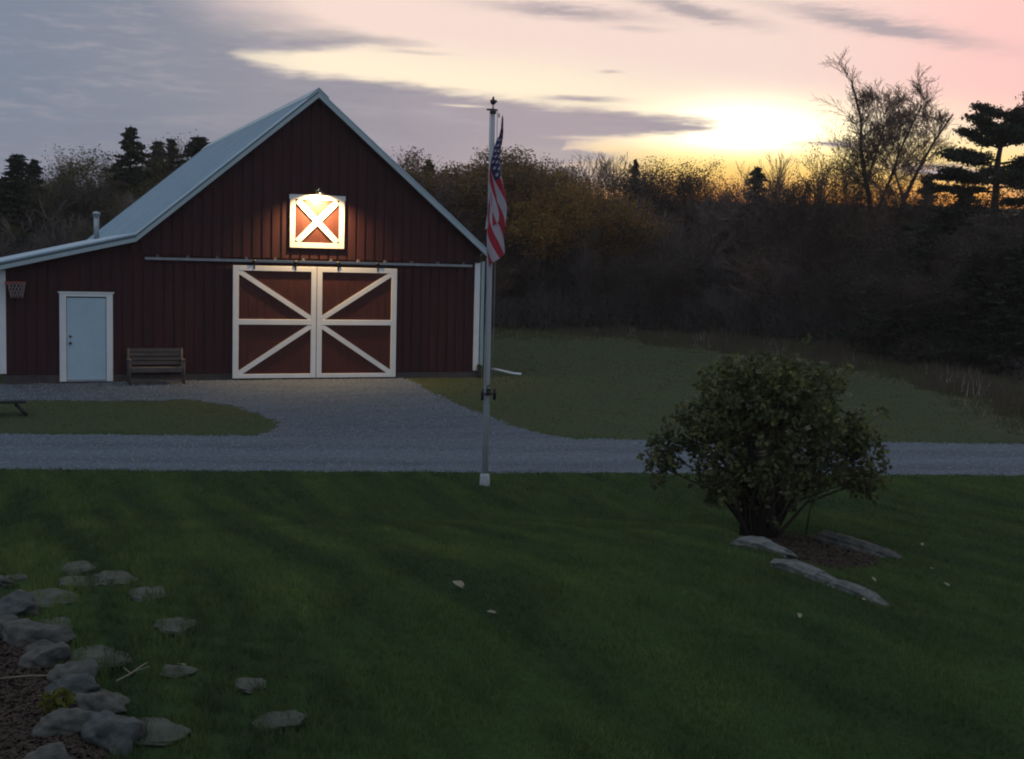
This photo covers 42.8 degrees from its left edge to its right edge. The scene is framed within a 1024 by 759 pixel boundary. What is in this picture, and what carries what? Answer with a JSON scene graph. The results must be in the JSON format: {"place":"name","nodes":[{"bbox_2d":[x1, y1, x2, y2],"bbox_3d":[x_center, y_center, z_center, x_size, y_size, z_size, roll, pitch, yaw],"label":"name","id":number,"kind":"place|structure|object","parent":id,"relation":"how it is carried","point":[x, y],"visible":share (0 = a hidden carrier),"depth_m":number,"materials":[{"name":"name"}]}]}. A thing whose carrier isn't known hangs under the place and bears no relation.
{"place":"outdoors","nodes":[
{"label":"outdoors","id":0,"kind":"place"},
{"bbox_2d":[0,188,1023,758],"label":"ground","id":1,"kind":"structure","parent":0,"point":[538,410],"depth_m":10.34,"materials":[{"name":"plant"}]},
{"bbox_2d":[0,399,27,415],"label":"picnic table","id":2,"kind":"object","parent":1,"relation":"on","point":[17,402],"visible":1,"depth_m":27.49,"materials":[{"name":"black wood"}]},
{"bbox_2d":[0,589,40,617],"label":"border stone","id":3,"kind":"object","parent":1,"relation":"on","point":[21,602],"visible":0.64,"depth_m":9.22,"materials":[{"name":"stone"}]},
{"bbox_2d":[0,153,49,254],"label":"conifer","id":4,"kind":"object","parent":1,"relation":"on","point":[16,174],"visible":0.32,"depth_m":61.29,"materials":[{"name":"green plant"}]},
{"bbox_2d":[20,158,48,214],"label":"conifer","id":5,"kind":"object","parent":1,"relation":"on","point":[35,169],"visible":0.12,"depth_m":65.22,"materials":[{"name":"green plant"}]},
{"bbox_2d":[0,618,76,650],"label":"border stone","id":6,"kind":"object","parent":1,"relation":"on","point":[18,632],"visible":0.79,"depth_m":8.53,"materials":[{"name":"stone"}]},
{"bbox_2d":[17,639,71,670],"bbox_3d":[-2.940,1.760,8.197,0.326,0.223,0.360,-8,13,-31],"label":"border stone","id":7,"kind":"object","parent":1,"relation":"on","point":[42,653],"visible":0.73,"depth_m":8.10,"materials":[{"name":"stone"}]},
{"bbox_2d":[1,198,93,251],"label":"bare tree","id":8,"kind":"object","parent":1,"relation":"on","point":[51,225],"visible":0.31,"depth_m":60.07,"materials":[{"name":"brown plant"}]},
{"bbox_2d":[23,742,73,758],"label":"border stone","id":9,"kind":"object","parent":1,"relation":"on","point":[56,750],"visible":1,"depth_m":6.53,"materials":[{"name":"stone"}]},
{"bbox_2d":[28,588,78,609],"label":"stepping stone","id":10,"kind":"object","parent":1,"relation":"on","point":[47,598],"visible":0.5,"depth_m":9.74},
{"bbox_2d":[0,183,106,245],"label":"leafy tree","id":11,"kind":"object","parent":1,"relation":"on","point":[44,206],"visible":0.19,"depth_m":63.36,"materials":[{"name":"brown plant"}]},
{"bbox_2d":[27,708,91,742],"bbox_3d":[-2.417,1.872,7.035,0.377,0.188,0.252,-1,5,-21],"label":"border stone","id":12,"kind":"object","parent":1,"relation":"on","point":[64,721],"visible":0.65,"depth_m":6.95,"materials":[{"name":"stone"}]},
{"bbox_2d":[9,176,125,240],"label":"leafy tree","id":13,"kind":"object","parent":1,"relation":"on","point":[69,198],"visible":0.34,"depth_m":62.70,"materials":[{"name":"brown plant"}]},
{"bbox_2d":[44,674,100,698],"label":"border stone","id":14,"kind":"object","parent":1,"relation":"on","point":[81,683],"visible":0.54,"depth_m":7.54,"materials":[{"name":"stone"}]},
{"bbox_2d":[46,659,98,682],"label":"border stone","id":15,"kind":"object","parent":1,"relation":"on","point":[59,671],"visible":0.54,"depth_m":7.84,"materials":[{"name":"stone"}]},
{"bbox_2d":[60,560,95,575],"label":"stepping stone","id":16,"kind":"object","parent":1,"relation":"on","point":[87,567],"visible":0.71,"depth_m":10.98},
{"bbox_2d":[58,576,99,587],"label":"stepping stone","id":17,"kind":"object","parent":1,"relation":"on","point":[69,580],"visible":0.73,"depth_m":10.32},
{"bbox_2d":[6,172,153,239],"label":"leafy tree","id":18,"kind":"object","parent":1,"relation":"on","point":[108,216],"visible":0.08,"depth_m":63.20,"materials":[{"name":"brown plant"}]},
{"bbox_2d":[14,141,156,210],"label":"leafy tree","id":19,"kind":"object","parent":1,"relation":"on","point":[76,172],"visible":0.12,"depth_m":70.11,"materials":[{"name":"brown plant"}]},
{"bbox_2d":[57,182,132,229],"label":"bare tree","id":20,"kind":"object","parent":1,"relation":"on","point":[90,208],"visible":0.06,"depth_m":63.34,"materials":[{"name":"brown plant"}]},
{"bbox_2d":[69,692,126,714],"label":"border stone","id":21,"kind":"object","parent":1,"relation":"on","point":[99,702],"visible":0.65,"depth_m":7.31,"materials":[{"name":"stone"}]},
{"bbox_2d":[69,645,131,670],"bbox_3d":[-2.644,1.777,8.305,0.463,0.042,0.462,3,5,15],"label":"stepping stone","id":22,"kind":"object","parent":1,"relation":"on","point":[96,651],"visible":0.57,"depth_m":8.33,"materials":[{"name":"stone"}]},
{"bbox_2d":[81,710,145,756],"bbox_3d":[-2.104,1.893,6.921,0.324,0.277,0.501,-5,8,-52],"label":"border stone","id":23,"kind":"object","parent":1,"relation":"on","point":[103,729],"visible":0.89,"depth_m":6.80,"materials":[{"name":"stone"}]},
{"bbox_2d":[90,570,138,585],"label":"rock","id":24,"kind":"object","parent":1,"relation":"on","point":[122,579],"visible":0.74,"depth_m":10.50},
{"bbox_2d":[70,148,164,195],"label":"leafy tree","id":25,"kind":"object","parent":1,"relation":"on","point":[92,172],"visible":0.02,"depth_m":74.80,"materials":[{"name":"brown plant"}]},
{"bbox_2d":[91,179,163,226],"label":"leafy tree","id":26,"kind":"object","parent":1,"relation":"on","point":[117,212],"visible":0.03,"depth_m":63.62,"materials":[{"name":"brown plant"}]},
{"bbox_2d":[104,125,155,208],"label":"conifer","id":27,"kind":"object","parent":1,"relation":"on","point":[128,142],"visible":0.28,"depth_m":65.07,"materials":[{"name":"green plant"}]},
{"bbox_2d":[95,165,174,220],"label":"leafy tree","id":28,"kind":"object","parent":1,"relation":"on","point":[144,192],"visible":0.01,"depth_m":63.41,"materials":[{"name":"brown plant"}]},
{"bbox_2d":[90,151,182,212],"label":"leafy tree","id":29,"kind":"object","parent":1,"relation":"on","point":[119,184],"visible":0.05,"depth_m":69.09,"materials":[{"name":"brown plant"}]},
{"bbox_2d":[125,586,167,601],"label":"stepping stone","id":30,"kind":"object","parent":1,"relation":"on","point":[141,590],"visible":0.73,"depth_m":9.95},
{"bbox_2d":[128,151,179,194],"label":"leafy tree","id":31,"kind":"object","parent":1,"relation":"on","point":[156,175],"visible":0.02,"depth_m":67.46,"materials":[{"name":"brown plant"}]},
{"bbox_2d":[146,140,166,187],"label":"conifer","id":32,"kind":"object","parent":1,"relation":"on","point":[155,143],"visible":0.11,"depth_m":71.02,"materials":[{"name":"green plant"}]},
{"bbox_2d":[134,717,191,745],"bbox_3d":[-1.979,1.910,7.050,0.495,0.043,0.384,6,7,40],"label":"stepping stone","id":33,"kind":"object","parent":1,"relation":"on","point":[164,724],"visible":0.45,"depth_m":7.03,"materials":[{"name":"stone"}]},
{"bbox_2d":[137,129,196,176],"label":"leafy tree","id":34,"kind":"object","parent":1,"relation":"on","point":[163,150],"visible":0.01,"depth_m":69.10,"materials":[{"name":"brown plant"}]},
{"bbox_2d":[157,138,179,180],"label":"conifer","id":35,"kind":"object","parent":1,"relation":"on","point":[172,149],"visible":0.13,"depth_m":69.08,"materials":[{"name":"green plant"}]},
{"bbox_2d":[153,617,196,635],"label":"rock","id":36,"kind":"object","parent":1,"relation":"on","point":[173,628],"visible":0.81,"depth_m":9.04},
{"bbox_2d":[160,664,198,678],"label":"stepping stone","id":37,"kind":"object","parent":1,"relation":"on","point":[187,669],"visible":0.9,"depth_m":8.09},
{"bbox_2d":[162,134,210,167],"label":"conifer","id":38,"kind":"object","parent":1,"relation":"on","point":[196,145],"visible":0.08,"depth_m":66.98,"materials":[{"name":"green plant"}]},
{"bbox_2d":[0,88,486,384],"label":"barn","id":39,"kind":"structure","parent":1,"relation":"on","point":[318,233],"depth_m":33.05,"materials":[{"name":"red"}]},
{"bbox_2d":[5,281,25,297],"bbox_3d":[-11.647,-2.103,30.655,0.472,0.376,0.432,-1,5,-21],"label":"basketball hoop","id":40,"kind":"object","parent":39,"relation":"attached to","point":[11,290],"visible":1,"depth_m":30.54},
{"bbox_2d":[58,291,113,381],"bbox_3d":[-10.268,-1.031,31.527,1.295,2.165,0.100,-1,5,-21],"label":"entry door","id":41,"kind":"structure","parent":39,"relation":"in","point":[89,320],"depth_m":31.54,"materials":[{"name":"blue paint"}]},
{"bbox_2d":[232,260,316,377],"bbox_3d":[-6.008,-1.527,33.101,2.118,2.989,0.090,-1,5,-21],"label":"sliding door","id":42,"kind":"structure","parent":39,"relation":"in","point":[274,307],"depth_m":33.11,"materials":[{"name":"white paint"}]},
{"bbox_2d":[289,194,345,248],"bbox_3d":[-4.963,-4.020,33.300,1.447,1.340,0.066,-1,5,-21],"label":"hay door","id":43,"kind":"structure","parent":39,"relation":"in","point":[316,221],"depth_m":33.29,"materials":[{"name":"white paint"}]},
{"bbox_2d":[316,261,396,377],"bbox_3d":[-4.023,-1.548,33.884,2.118,2.989,0.090,-1,5,-21],"label":"sliding door","id":44,"kind":"structure","parent":39,"relation":"in","point":[357,307],"depth_m":33.88,"materials":[{"name":"white paint"}]},
{"bbox_2d":[234,677,266,693],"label":"rock","id":45,"kind":"object","parent":1,"relation":"on","point":[248,688],"visible":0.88,"depth_m":7.85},
{"bbox_2d":[252,710,307,730],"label":"stepping stone","id":46,"kind":"object","parent":1,"relation":"on","point":[278,720],"visible":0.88,"depth_m":7.29,"materials":[{"name":"stone"}]},
{"bbox_2d":[0,533,880,758],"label":"mulch","id":47,"kind":"object","parent":1,"relation":"on","point":[18,720],"visible":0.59,"depth_m":7.53,"materials":[{"name":"soil"}]},
{"bbox_2d":[37,685,76,713],"bbox_3d":[-2.526,1.788,7.252,0.214,0.177,0.213,-1,5,-21],"label":"plant","id":48,"kind":"object","parent":47,"relation":"on","point":[58,701],"visible":0.88,"depth_m":7.22,"materials":[{"name":"green plant"}]},
{"bbox_2d":[417,169,487,241],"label":"bare tree","id":49,"kind":"object","parent":1,"relation":"on","point":[440,197],"visible":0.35,"depth_m":62.96,"materials":[{"name":"brown plant"}]},
{"bbox_2d":[391,145,528,246],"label":"autumn tree","id":50,"kind":"object","parent":1,"relation":"on","point":[416,164],"visible":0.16,"depth_m":64.70,"materials":[{"name":"brown plant"}]},
{"bbox_2d":[480,96,497,485],"bbox_3d":[-0.360,-1.256,20.581,0.266,6.323,0.201,-1,5,-21],"label":"flagpole","id":51,"kind":"object","parent":1,"relation":"on","point":[484,474],"visible":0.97,"depth_m":20.61,"materials":[{"name":"metal"}]},
{"bbox_2d":[485,113,506,265],"bbox_3d":[-0.235,-2.955,20.431,0.324,2.381,0.257,-1,5,-21],"label":"flag","id":52,"kind":"object","parent":51,"relation":"attached to","point":[497,213],"visible":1,"depth_m":20.37,"materials":[{"name":"fabric"}]},
{"bbox_2d":[417,146,571,244],"bbox_3d":[-1.331,-7.304,66.469,10.698,9.122,7.954,5,6,34],"label":"autumn tree","id":53,"kind":"object","parent":1,"relation":"on","point":[487,164],"visible":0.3,"depth_m":64.07,"materials":[{"name":"brown plant"}]},
{"bbox_2d":[400,144,599,238],"bbox_3d":[-1.095,-7.343,66.372,11.761,9.257,8.744,-3,7,-39],"label":"autumn tree","id":54,"kind":"object","parent":1,"relation":"on","point":[513,176],"visible":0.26,"depth_m":63.71,"materials":[{"name":"brown plant"}]},
{"bbox_2d":[474,213,535,321],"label":"bare tree","id":55,"kind":"object","parent":1,"relation":"on","point":[510,256],"visible":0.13,"depth_m":64.96,"materials":[{"name":"brown plant"}]},
{"bbox_2d":[0,213,1023,383],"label":"brushwood","id":56,"kind":"object","parent":1,"relation":"on","point":[555,306],"visible":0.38,"depth_m":62.28,"materials":[{"name":"brown plant"}]},
{"bbox_2d":[0,377,1023,475],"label":"gravel drive","id":57,"kind":"structure","parent":1,"relation":"on","point":[322,416],"depth_m":25.50,"materials":[{"name":"gravel"}]},
{"bbox_2d":[126,348,185,384],"bbox_3d":[-8.668,-0.322,31.828,1.360,0.865,0.559,-1,5,-21],"label":"garden bench","id":58,"kind":"object","parent":57,"relation":"on","point":[130,362],"visible":1,"depth_m":31.88,"materials":[{"name":"brown wood"}]},
{"bbox_2d":[480,244,544,328],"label":"bare tree","id":59,"kind":"object","parent":1,"relation":"on","point":[507,282],"visible":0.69,"depth_m":63.02,"materials":[{"name":"brown plant"}]},
{"bbox_2d":[443,147,581,300],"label":"autumn tree","id":60,"kind":"object","parent":1,"relation":"on","point":[563,178],"visible":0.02,"depth_m":66.28,"materials":[{"name":"brown plant"}]},
{"bbox_2d":[451,150,598,285],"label":"autumn tree","id":61,"kind":"object","parent":1,"relation":"on","point":[526,168],"visible":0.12,"depth_m":65.94,"materials":[{"name":"brown plant"}]},
{"bbox_2d":[467,153,585,259],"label":"autumn tree","id":62,"kind":"object","parent":1,"relation":"on","point":[548,162],"depth_m":68.09,"materials":[{"name":"brown plant"}]},
{"bbox_2d":[483,213,578,279],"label":"leafy tree","id":63,"kind":"object","parent":1,"relation":"on","point":[518,258],"visible":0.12,"depth_m":63.37,"materials":[{"name":"brown plant"}]},
{"bbox_2d":[485,169,605,289],"bbox_3d":[1.720,-6.300,63.921,5.670,7.789,7.940,2,5,7],"label":"autumn tree","id":64,"kind":"object","parent":1,"relation":"on","point":[544,228],"visible":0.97,"depth_m":62.20,"materials":[{"name":"brown plant"}]},
{"bbox_2d":[497,220,623,289],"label":"leafy tree","id":65,"kind":"object","parent":1,"relation":"on","point":[570,253],"visible":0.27,"depth_m":64.91,"materials":[{"name":"brown plant"}]},
{"bbox_2d":[548,153,618,213],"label":"bare tree","id":66,"kind":"object","parent":1,"relation":"on","point":[601,172],"visible":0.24,"depth_m":75.53,"materials":[{"name":"brown plant"}]},
{"bbox_2d":[546,172,677,314],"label":"autumn tree","id":67,"kind":"object","parent":1,"relation":"on","point":[612,229],"visible":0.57,"depth_m":65.54,"materials":[{"name":"brown plant"}]},
{"bbox_2d":[562,152,673,210],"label":"bare tree","id":68,"kind":"object","parent":1,"relation":"on","point":[607,174],"visible":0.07,"depth_m":76.80,"materials":[{"name":"brown plant"}]},
{"bbox_2d":[595,156,673,212],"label":"bare tree","id":69,"kind":"object","parent":1,"relation":"on","point":[607,178],"visible":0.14,"depth_m":77.45,"materials":[{"name":"brown plant"}]},
{"bbox_2d":[588,194,685,286],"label":"bare tree","id":70,"kind":"object","parent":1,"relation":"on","point":[658,228],"visible":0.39,"depth_m":66.67,"materials":[{"name":"brown plant"}]},
{"bbox_2d":[583,156,693,244],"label":"leafy tree","id":71,"kind":"object","parent":1,"relation":"on","point":[624,173],"visible":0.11,"depth_m":73.05,"materials":[{"name":"brown plant"}]},
{"bbox_2d":[604,159,753,244],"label":"leafy tree","id":72,"kind":"object","parent":1,"relation":"on","point":[646,191],"visible":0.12,"depth_m":71.61,"materials":[{"name":"brown plant"}]},
{"bbox_2d":[589,155,785,239],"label":"leafy tree","id":73,"kind":"object","parent":1,"relation":"on","point":[688,178],"visible":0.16,"depth_m":72.13,"materials":[{"name":"brown plant"}]},
{"bbox_2d":[656,176,743,244],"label":"leafy tree","id":74,"kind":"object","parent":1,"relation":"on","point":[698,200],"visible":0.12,"depth_m":70.98,"materials":[{"name":"brown plant"}]},
{"bbox_2d":[694,252,748,294],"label":"bare tree","id":75,"kind":"object","parent":1,"relation":"on","point":[740,279],"visible":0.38,"depth_m":63.36,"materials":[{"name":"brown plant"}]},
{"bbox_2d":[648,213,796,283],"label":"leafy tree","id":76,"kind":"object","parent":1,"relation":"on","point":[725,232],"visible":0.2,"depth_m":65.36,"materials":[{"name":"brown plant"}]},
{"bbox_2d":[697,182,773,242],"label":"leafy tree","id":77,"kind":"object","parent":1,"relation":"on","point":[718,203],"visible":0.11,"depth_m":69.64,"materials":[{"name":"brown plant"}]},
{"bbox_2d":[697,149,796,243],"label":"bare tree","id":78,"kind":"object","parent":1,"relation":"on","point":[745,184],"visible":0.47,"depth_m":64.67,"materials":[{"name":"brown plant"}]},
{"bbox_2d":[719,166,780,324],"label":"conifer","id":79,"kind":"object","parent":1,"relation":"on","point":[758,174],"visible":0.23,"depth_m":65.21,"materials":[{"name":"green plant"}]},
{"bbox_2d":[700,184,811,273],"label":"bare tree","id":80,"kind":"object","parent":1,"relation":"on","point":[737,210],"visible":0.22,"depth_m":64.39,"materials":[{"name":"brown plant"}]},
{"bbox_2d":[729,536,796,559],"bbox_3d":[2.513,1.725,13.222,0.325,0.248,0.872,-2,6,-35],"label":"edging rock","id":81,"kind":"object","parent":1,"relation":"on","point":[763,543],"visible":0.61,"depth_m":13.05,"materials":[{"name":"stone"}]},
{"bbox_2d":[636,333,892,538],"bbox_3d":[3.341,0.748,16.809,2.922,2.688,2.420,-2,6,-36],"label":"leafy shrub","id":82,"kind":"object","parent":1,"relation":"on","point":[777,399],"visible":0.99,"depth_m":16.48,"materials":[{"name":"green plant"}]},
{"bbox_2d":[714,235,820,317],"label":"bare tree","id":83,"kind":"object","parent":1,"relation":"on","point":[757,269],"visible":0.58,"depth_m":60.60,"materials":[{"name":"brown plant"}]},
{"bbox_2d":[709,157,840,295],"bbox_3d":[12.149,-6.180,60.789,6.393,8.856,4.008,-3,7,-40],"label":"bare tree","id":84,"kind":"object","parent":1,"relation":"on","point":[778,182],"visible":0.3,"depth_m":60.89,"materials":[{"name":"brown plant"}]},
{"bbox_2d":[559,320,1023,420],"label":"dry weeds","id":85,"kind":"object","parent":1,"relation":"on","point":[976,385],"visible":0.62,"depth_m":47.08,"materials":[{"name":"plant"}]},
{"bbox_2d":[770,559,830,576],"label":"edging rock","id":86,"kind":"object","parent":1,"relation":"on","point":[795,565],"visible":0.47,"depth_m":11.54,"materials":[{"name":"stone"}]},
{"bbox_2d":[738,126,887,315],"bbox_3d":[13.498,-6.670,60.113,6.634,10.034,6.092,5,6,34],"label":"leafy tree","id":87,"kind":"object","parent":1,"relation":"on","point":[801,202],"visible":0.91,"depth_m":58.86,"materials":[{"name":"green plant"}]},
{"bbox_2d":[803,573,837,584],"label":"edging rock","id":88,"kind":"object","parent":1,"relation":"on","point":[826,578],"visible":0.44,"depth_m":11.05,"materials":[{"name":"stone"}]},
{"bbox_2d":[781,187,880,316],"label":"bare tree","id":89,"kind":"object","parent":1,"relation":"on","point":[836,246],"visible":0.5,"depth_m":59.53,"materials":[{"name":"brown plant"}]},
{"bbox_2d":[755,46,958,273],"bbox_3d":[15.899,-8.320,59.741,9.126,13.520,6.709,3,5,16],"label":"tall bare tree","id":90,"kind":"object","parent":1,"relation":"on","point":[899,122],"visible":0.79,"depth_m":58.86,"materials":[{"name":"brown plant"}]},
{"bbox_2d":[825,579,888,605],"bbox_3d":[2.809,1.749,10.517,0.183,0.180,0.930,0,5,-18],"label":"edging rock","id":91,"kind":"object","parent":1,"relation":"on","point":[860,590],"visible":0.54,"depth_m":10.48,"materials":[{"name":"stone"}]},
{"bbox_2d":[814,530,905,559],"bbox_3d":[4.207,2.051,15.758,0.374,0.257,1.501,-1,6,-27],"label":"edging rock","id":92,"kind":"object","parent":1,"relation":"on","point":[842,541],"visible":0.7,"depth_m":15.72,"materials":[{"name":"stone"}]},
{"bbox_2d":[842,181,986,279],"bbox_3d":[17.963,-5.048,57.582,6.622,7.589,7.617,3,5,15],"label":"leafy tree","id":93,"kind":"object","parent":1,"relation":"on","point":[909,212],"visible":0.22,"depth_m":56.65,"materials":[{"name":"brown plant"}]},
{"bbox_2d":[862,193,987,325],"bbox_3d":[18.001,-4.004,51.242,7.428,7.210,6.256,2,5,2],"label":"conifer","id":94,"kind":"object","parent":1,"relation":"on","point":[962,199],"visible":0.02,"depth_m":51.35,"materials":[{"name":"green plant"}]},
{"bbox_2d":[911,176,938,240],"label":"conifer","id":95,"kind":"object","parent":1,"relation":"on","point":[927,181],"visible":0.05,"depth_m":59.24,"materials":[{"name":"green plant"}]},
{"bbox_2d":[836,191,1023,302],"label":"leafy tree","id":96,"kind":"object","parent":1,"relation":"on","point":[950,239],"visible":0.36,"depth_m":49.17,"materials":[{"name":"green plant"}]},
{"bbox_2d":[892,199,1023,319],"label":"leafy tree","id":97,"kind":"object","parent":1,"relation":"on","point":[963,261],"visible":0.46,"depth_m":44.32,"materials":[{"name":"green plant"}]},
{"bbox_2d":[904,231,1019,352],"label":"conifer","id":98,"kind":"object","parent":1,"relation":"on","point":[983,322],"visible":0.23,"depth_m":45.12,"materials":[{"name":"green plant"}]},
{"bbox_2d":[923,254,1002,374],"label":"conifer","id":99,"kind":"object","parent":1,"relation":"on","point":[965,315],"visible":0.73,"depth_m":44.09,"materials":[{"name":"green plant"}]},
{"bbox_2d":[918,91,1023,288],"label":"pine tree","id":100,"kind":"object","parent":1,"relation":"on","point":[1008,131],"visible":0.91,"depth_m":49.13,"materials":[{"name":"green plant"}]},
{"bbox_2d":[922,168,1023,305],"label":"leafy tree","id":101,"kind":"object","parent":1,"relation":"on","point":[991,203],"visible":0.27,"depth_m":48.81,"materials":[{"name":"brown plant"}]},
{"bbox_2d":[951,267,1023,376],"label":"conifer","id":102,"kind":"object","parent":1,"relation":"on","point":[1004,306],"visible":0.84,"depth_m":42.44,"materials":[{"name":"green plant"}]},
{"bbox_2d":[952,235,1023,372],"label":"conifer","id":103,"kind":"object","parent":1,"relation":"on","point":[1019,249],"visible":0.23,"depth_m":43.23,"materials":[{"name":"green plant"}]},
{"bbox_2d":[954,258,1023,369],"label":"conifer","id":104,"kind":"object","parent":1,"relation":"on","point":[1021,303],"visible":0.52,"depth_m":42.16,"materials":[{"name":"green plant"}]},
{"bbox_2d":[0,320,1023,443],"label":"field grass","id":105,"kind":"structure","parent":0,"point":[566,337],"depth_m":37.12,"materials":[{"name":"plant"}]},
{"bbox_2d":[0,0,1023,208],"label":"sky","id":106,"kind":"structure","parent":0,"point":[699,80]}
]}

